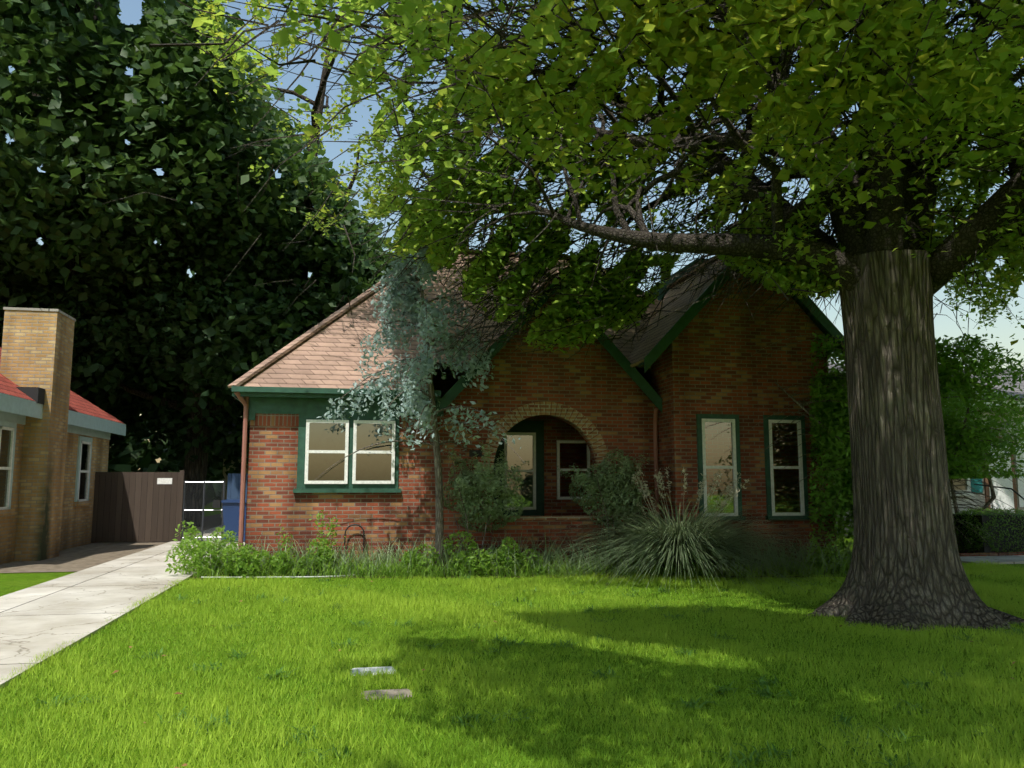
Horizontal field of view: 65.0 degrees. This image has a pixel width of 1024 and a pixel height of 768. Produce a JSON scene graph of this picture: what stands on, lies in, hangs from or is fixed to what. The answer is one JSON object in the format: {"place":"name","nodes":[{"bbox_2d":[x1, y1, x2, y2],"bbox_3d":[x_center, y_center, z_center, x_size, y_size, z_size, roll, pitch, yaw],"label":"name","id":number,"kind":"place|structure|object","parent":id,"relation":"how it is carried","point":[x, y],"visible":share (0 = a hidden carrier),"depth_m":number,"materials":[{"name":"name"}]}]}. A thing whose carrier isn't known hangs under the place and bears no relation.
{"place":"outdoors","nodes":[
{"label":"outdoors","id":0,"kind":"place"},
{"bbox_2d":[0,514,244,687],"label":"driveway pavement","id":1,"kind":"structure","parent":0,"point":[100,586],"depth_m":10.65,"materials":[{"name":"concrete"}]},
{"bbox_2d":[91,470,247,542],"bbox_3d":[-8.308,3.029,21.305,4.500,2.150,3.650,1,-7,-11],"label":"fence and gate","id":2,"kind":"object","parent":1,"relation":"on","point":[139,506],"visible":0.72,"depth_m":19.99,"materials":[{"name":"brown wood"}]},
{"bbox_2d":[16,137,376,526],"bbox_3d":[-10.420,-2.333,27.862,11.910,14.456,12.596,1,-7,-11],"label":"tree","id":3,"kind":"object","parent":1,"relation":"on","point":[265,329],"depth_m":24.32,"materials":[{"name":"green plant"}]},
{"bbox_2d":[0,0,417,344],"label":"tree","id":4,"kind":"object","parent":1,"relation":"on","point":[344,285],"depth_m":25.06,"materials":[{"name":"green plant"}]},
{"bbox_2d":[314,244,524,572],"bbox_3d":[-1.667,0.321,13.324,3.108,5.594,3.778,1,-7,-11],"label":"cedar tree","id":5,"kind":"object","parent":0,"point":[410,305],"depth_m":13.21,"materials":[{"name":"green plant"}]},
{"bbox_2d":[291,66,567,313],"bbox_3d":[-2.104,-4.057,33.297,16.393,19.160,11.548,5,-8,-34],"label":"tree","id":6,"kind":"object","parent":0,"point":[380,224],"depth_m":28.75,"materials":[{"name":"green plant"}]},
{"bbox_2d":[0,502,1023,767],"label":"lawn","id":7,"kind":"structure","parent":0,"point":[12,582],"depth_m":5.94,"materials":[{"name":"green plant"}]},
{"bbox_2d":[0,307,125,563],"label":"neighbour house","id":8,"kind":"structure","parent":7,"relation":"on","point":[55,432],"depth_m":15.74,"materials":[{"name":"brick"}]},
{"bbox_2d":[7,0,165,273],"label":"tree","id":9,"kind":"object","parent":7,"relation":"on","point":[116,4],"depth_m":29.59,"materials":[{"name":"green plant"}]},
{"bbox_2d":[0,169,219,463],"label":"tree","id":10,"kind":"object","parent":7,"relation":"on","point":[121,413],"depth_m":25.06,"materials":[{"name":"green plant"}]},
{"bbox_2d":[0,0,342,395],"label":"tree","id":11,"kind":"object","parent":7,"relation":"on","point":[20,46],"depth_m":21.22,"materials":[{"name":"green plant"}]},
{"bbox_2d":[7,0,390,505],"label":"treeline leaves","id":12,"kind":"object","parent":7,"relation":"on","point":[134,457],"visible":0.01,"depth_m":49.22,"materials":[{"name":"green plant"}]},
{"bbox_2d":[213,424,248,517],"bbox_3d":[-9.500,4.007,38.188,7.800,4.300,7.600,1,-7,-11],"label":"tree","id":13,"kind":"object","parent":7,"relation":"on","point":[225,475],"depth_m":34.10,"materials":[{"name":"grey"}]},
{"bbox_2d":[239,210,396,430],"bbox_3d":[-6.205,-0.961,36.045,13.442,13.697,12.820,1,-7,-11],"label":"tree","id":14,"kind":"object","parent":7,"relation":"on","point":[380,241],"depth_m":34.27,"materials":[{"name":"green plant"}]},
{"bbox_2d":[228,250,843,565],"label":"house","id":15,"kind":"structure","parent":7,"relation":"on","point":[676,392],"depth_m":14.55,"materials":[{"name":"red brick"}]},
{"bbox_2d":[103,0,1023,630],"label":"oak tree","id":16,"kind":"object","parent":7,"relation":"on","point":[675,40],"depth_m":8.88,"materials":[{"name":"green plant"}]},
{"bbox_2d":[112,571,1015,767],"bbox_3d":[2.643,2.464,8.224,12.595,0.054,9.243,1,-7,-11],"label":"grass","id":17,"kind":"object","parent":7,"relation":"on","point":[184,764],"visible":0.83,"depth_m":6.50,"materials":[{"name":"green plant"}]},
{"bbox_2d":[526,491,848,594],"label":"pampas grass","id":18,"kind":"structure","parent":7,"relation":"on","point":[688,542],"depth_m":12.51,"materials":[{"name":"green plant"}]},
{"bbox_2d":[631,464,748,515],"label":"pampas grass plumes","id":19,"kind":"object","parent":18,"relation":"attached to","point":[723,502],"visible":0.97,"depth_m":13.37,"materials":[{"name":"plant"}]},
{"bbox_2d":[747,332,1023,547],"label":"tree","id":20,"kind":"object","parent":7,"relation":"on","point":[832,414],"depth_m":13.81,"materials":[{"name":"green plant"}]},
{"bbox_2d":[828,363,1023,564],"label":"neighbour house","id":21,"kind":"structure","parent":7,"relation":"on","point":[1015,499],"depth_m":19.36,"materials":[{"name":"beige brick"}]},
{"bbox_2d":[942,380,1023,550],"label":"tree","id":22,"kind":"object","parent":7,"relation":"on","point":[1009,423],"depth_m":17.36,"materials":[{"name":"green plant"}]},
{"bbox_2d":[953,506,1023,552],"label":"hedge","id":23,"kind":"object","parent":7,"relation":"on","point":[973,511],"depth_m":16.55,"materials":[{"name":"green plant"}]},
{"bbox_2d":[5,0,1023,469],"label":"sky","id":24,"kind":"structure","parent":0,"point":[131,13],"materials":[{"name":"blue"}]},
{"bbox_2d":[193,563,846,577],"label":"flowerbed soil","id":25,"kind":"structure","parent":0,"point":[518,576],"depth_m":12.70,"materials":[{"name":"brown soil"}]},
{"bbox_2d":[201,573,364,577],"bbox_3d":[-3.467,3.028,12.694,2.629,0.028,0.842,4,-8,-27],"label":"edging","id":26,"kind":"object","parent":25,"relation":"on","point":[290,576],"visible":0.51,"depth_m":12.48,"materials":[{"name":"grey concrete"}]},
{"bbox_2d":[344,524,364,562],"bbox_3d":[-2.690,2.785,13.706,0.344,0.792,0.028,1,-7,-11],"label":"hoop","id":27,"kind":"object","parent":25,"relation":"on","point":[363,535],"visible":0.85,"depth_m":13.73,"materials":[{"name":"black metal"}]},
{"bbox_2d":[443,440,529,571],"bbox_3d":[-0.443,2.041,13.434,1.536,2.222,1.271,1,-7,-11],"label":"porch shrub","id":28,"kind":"object","parent":25,"relation":"on","point":[473,496],"depth_m":13.39,"materials":[{"name":"green plant"}]},
{"bbox_2d":[164,510,853,577],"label":"shrubs","id":29,"kind":"object","parent":25,"relation":"on","point":[205,547],"visible":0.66,"depth_m":12.85,"materials":[{"name":"green plant"}]},
{"bbox_2d":[188,547,850,578],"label":"bed weeds","id":30,"kind":"object","parent":25,"relation":"on","point":[362,570],"depth_m":12.67,"materials":[{"name":"green plant"}]},
{"bbox_2d":[199,529,852,576],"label":"border plants","id":31,"kind":"object","parent":25,"relation":"on","point":[362,555],"visible":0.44,"depth_m":12.97,"materials":[{"name":"green plant"}]},
{"bbox_2d":[556,448,655,565],"bbox_3d":[1.590,2.165,13.953,1.360,2.098,1.921,-4,-8,27],"label":"porch shrub","id":32,"kind":"object","parent":25,"relation":"on","point":[611,484],"depth_m":13.83,"materials":[{"name":"green plant"}]},
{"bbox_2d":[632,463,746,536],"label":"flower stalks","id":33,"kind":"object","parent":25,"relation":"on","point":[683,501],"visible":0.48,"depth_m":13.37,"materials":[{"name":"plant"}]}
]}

